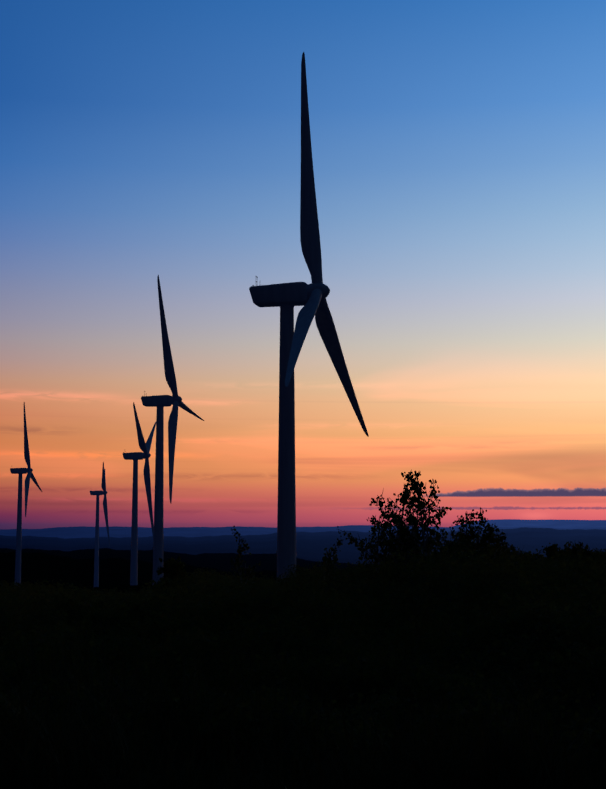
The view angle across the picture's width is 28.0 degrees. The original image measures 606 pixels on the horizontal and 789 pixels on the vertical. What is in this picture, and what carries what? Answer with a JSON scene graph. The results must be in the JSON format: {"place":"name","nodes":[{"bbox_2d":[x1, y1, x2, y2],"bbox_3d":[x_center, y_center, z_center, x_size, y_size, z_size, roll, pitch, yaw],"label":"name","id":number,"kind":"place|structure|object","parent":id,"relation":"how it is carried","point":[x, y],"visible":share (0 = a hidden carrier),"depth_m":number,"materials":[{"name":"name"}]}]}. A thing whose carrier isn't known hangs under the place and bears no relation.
{"place":"outdoors","nodes":[
{"label":"outdoors","id":0,"kind":"place"},
{"bbox_2d":[0,519,605,593],"bbox_3d":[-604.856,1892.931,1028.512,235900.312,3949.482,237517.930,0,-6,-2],"label":"terrain ground","id":1,"kind":"structure","parent":0,"point":[64,554],"depth_m":9700.80,"materials":[{"name":"black"}]},
{"bbox_2d":[10,402,41,582],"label":"wind turbine","id":2,"kind":"object","parent":1,"relation":"on","point":[27,471],"visible":0.9,"depth_m":746.05,"materials":[{"name":"white paint"}]},
{"bbox_2d":[90,462,109,586],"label":"wind turbine","id":3,"kind":"object","parent":1,"relation":"on","point":[104,492],"visible":0.94,"depth_m":944.15,"materials":[{"name":"white paint"}]},
{"bbox_2d":[123,402,155,584],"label":"wind turbine","id":4,"kind":"object","parent":1,"relation":"on","point":[135,457],"visible":0.88,"depth_m":595.06,"materials":[{"name":"white paint"}]},
{"bbox_2d":[150,556,188,591],"bbox_3d":[-3.606,5.832,35.736,1.881,2.134,1.260,-2,-6,19],"label":"bush","id":5,"kind":"object","parent":1,"relation":"on","point":[175,570],"visible":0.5,"depth_m":35.62,"materials":[{"name":"green plant"}]},
{"bbox_2d":[141,275,203,584],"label":"wind turbine","id":6,"kind":"object","parent":1,"relation":"on","point":[160,402],"visible":0.96,"depth_m":401.82,"materials":[{"name":"white paint"}]},
{"bbox_2d":[230,526,260,583],"bbox_3d":[-1.409,4.784,29.940,0.765,3.096,0.820,0,-6,-2],"label":"birch sapling","id":7,"kind":"object","parent":1,"relation":"on","point":[239,562],"visible":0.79,"depth_m":30.02,"materials":[{"name":"green plant"}]},
{"bbox_2d":[0,536,605,779],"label":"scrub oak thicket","id":8,"kind":"object","parent":1,"relation":"on","point":[437,608],"visible":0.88,"depth_m":13.66,"materials":[{"name":"green plant"}]},
{"bbox_2d":[249,52,368,581],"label":"wind turbine","id":9,"kind":"object","parent":1,"relation":"on","point":[286,298],"visible":0.83,"depth_m":205.62,"materials":[{"name":"white paint"}]},
{"bbox_2d":[315,556,333,586],"bbox_3d":[0.546,5.391,32.766,0.731,2.116,0.662,-4,-7,31],"label":"bush","id":10,"kind":"object","parent":1,"relation":"on","point":[323,562],"visible":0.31,"depth_m":32.72,"materials":[{"name":"green plant"}]},
{"bbox_2d":[321,538,347,580],"bbox_3d":[0.777,4.689,27.796,0.789,2.804,1.060,0,-6,-2],"label":"bush","id":11,"kind":"object","parent":1,"relation":"on","point":[329,555],"visible":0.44,"depth_m":27.85,"materials":[{"name":"green plant"}]},
{"bbox_2d":[359,515,392,579],"bbox_3d":[1.486,4.110,25.204,0.949,3.253,0.729,-5,-8,37],"label":"bush","id":12,"kind":"object","parent":1,"relation":"on","point":[386,531],"visible":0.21,"depth_m":25.24,"materials":[{"name":"green plant"}]},
{"bbox_2d":[337,471,438,581],"bbox_3d":[1.789,3.569,24.244,2.197,4.073,1.510,0,-6,-2],"label":"birch tree","id":13,"kind":"object","parent":1,"relation":"on","point":[391,545],"visible":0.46,"depth_m":24.23,"materials":[{"name":"green plant"}]},
{"bbox_2d":[386,478,451,588],"bbox_3d":[2.378,3.705,24.870,1.362,3.988,1.622,0,-6,-2],"label":"birch tree","id":14,"kind":"object","parent":1,"relation":"on","point":[436,524],"visible":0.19,"depth_m":24.91,"materials":[{"name":"green plant"}]},
{"bbox_2d":[383,470,480,570],"bbox_3d":[2.520,3.503,23.786,2.083,4.062,1.788,1,-6,-13],"label":"birch tree","id":15,"kind":"object","parent":1,"relation":"on","point":[428,541],"visible":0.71,"depth_m":23.87,"materials":[{"name":"green plant"}]},
{"bbox_2d":[438,507,509,581],"bbox_3d":[3.255,3.781,22.971,1.500,3.279,1.346,1,-6,-14],"label":"birch tree","id":16,"kind":"object","parent":1,"relation":"on","point":[488,536],"visible":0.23,"depth_m":22.73,"materials":[{"name":"green plant"}]},
{"bbox_2d":[449,526,507,559],"bbox_3d":[4.399,4.741,31.107,2.465,2.957,2.146,-5,-8,37],"label":"bush","id":17,"kind":"object","parent":1,"relation":"on","point":[457,536],"visible":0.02,"depth_m":30.94,"materials":[{"name":"green plant"}]},
{"bbox_2d":[490,529,531,557],"bbox_3d":[5.793,5.481,35.749,2.150,3.032,1.893,-3,-7,26],"label":"bush","id":18,"kind":"object","parent":1,"relation":"on","point":[501,539],"visible":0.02,"depth_m":36.19,"materials":[{"name":"green plant"}]},
{"bbox_2d":[524,543,577,568],"bbox_3d":[7.098,5.312,32.807,2.565,2.617,2.098,0,-6,-2],"label":"bush","id":19,"kind":"object","parent":1,"relation":"on","point":[549,549],"visible":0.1,"depth_m":32.55,"materials":[{"name":"green plant"}]},
{"bbox_2d":[554,541,605,583],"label":"bush","id":20,"kind":"object","parent":1,"relation":"on","point":[578,547],"visible":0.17,"depth_m":29.86,"materials":[{"name":"green plant"}]},
{"bbox_2d":[0,0,605,528],"label":"sky","id":21,"kind":"structure","parent":0,"point":[458,146],"materials":[{"name":"blue"}]}
]}

